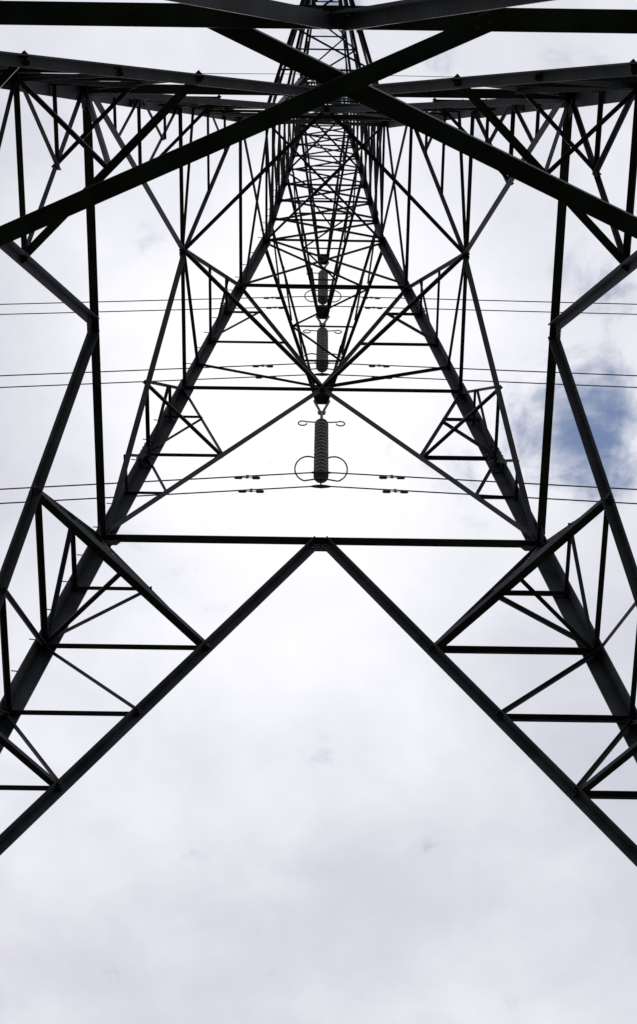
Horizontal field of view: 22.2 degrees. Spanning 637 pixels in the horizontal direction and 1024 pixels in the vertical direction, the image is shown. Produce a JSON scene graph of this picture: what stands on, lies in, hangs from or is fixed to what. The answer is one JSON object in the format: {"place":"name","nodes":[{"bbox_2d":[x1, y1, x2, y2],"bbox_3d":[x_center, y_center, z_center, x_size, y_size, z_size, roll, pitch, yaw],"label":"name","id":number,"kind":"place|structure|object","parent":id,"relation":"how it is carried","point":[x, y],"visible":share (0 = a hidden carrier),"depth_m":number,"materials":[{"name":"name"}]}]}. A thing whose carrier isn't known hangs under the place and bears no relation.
{"place":"outdoors","nodes":[
{"label":"outdoors","id":0,"kind":"place"},
{"bbox_2d":[0,0,636,1023],"label":"sky","id":1,"kind":"structure","parent":0,"point":[316,823],"materials":[{"name":"white"}]},
{"bbox_3d":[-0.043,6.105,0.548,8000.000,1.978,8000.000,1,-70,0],"label":"grassy ground","id":2,"kind":"structure","parent":0,"visible":0},
{"bbox_2d":[0,0,636,866],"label":"electricity pylon","id":3,"kind":"object","parent":2,"relation":"on","point":[364,96],"visible":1,"depth_m":22.87,"materials":[{"name":"metal"}]},
{"bbox_2d":[294,400,347,488],"bbox_3d":[0.065,-1.667,36.704,1.151,5.894,0.400,1,-70,0],"label":"insulator string","id":4,"kind":"object","parent":3,"relation":"hanging from","point":[320,472],"visible":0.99,"depth_m":35.43,"materials":[{"name":"ceramic"}]},
{"bbox_2d":[0,472,636,503],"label":"power line","id":5,"kind":"object","parent":4,"relation":"hanging from","point":[380,477],"visible":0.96,"depth_m":33.66,"materials":[{"name":"metal"}]},
{"bbox_2d":[303,315,341,375],"bbox_3d":[0.108,-4.710,44.908,1.151,5.894,0.400,1,-70,0],"label":"insulator string","id":6,"kind":"object","parent":3,"relation":"attached to","point":[322,341],"visible":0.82,"depth_m":43.79,"materials":[{"name":"ceramic"}]},
{"bbox_2d":[0,363,636,387],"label":"power line","id":7,"kind":"object","parent":6,"relation":"hanging from","point":[370,365],"visible":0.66,"depth_m":41.64,"materials":[{"name":"metal"}]},
{"bbox_2d":[304,262,340,306],"bbox_3d":[0.145,-7.412,52.193,1.151,5.894,0.400,1,-70,0],"label":"insulator string","id":8,"kind":"object","parent":3,"relation":"attached to","point":[322,296],"visible":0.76,"depth_m":50.39,"materials":[{"name":"ceramic"}]},
{"bbox_2d":[0,296,636,314],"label":"power line","id":9,"kind":"object","parent":8,"relation":"hanging from","point":[274,307],"visible":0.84,"depth_m":48.99,"materials":[{"name":"metal"}]}
]}

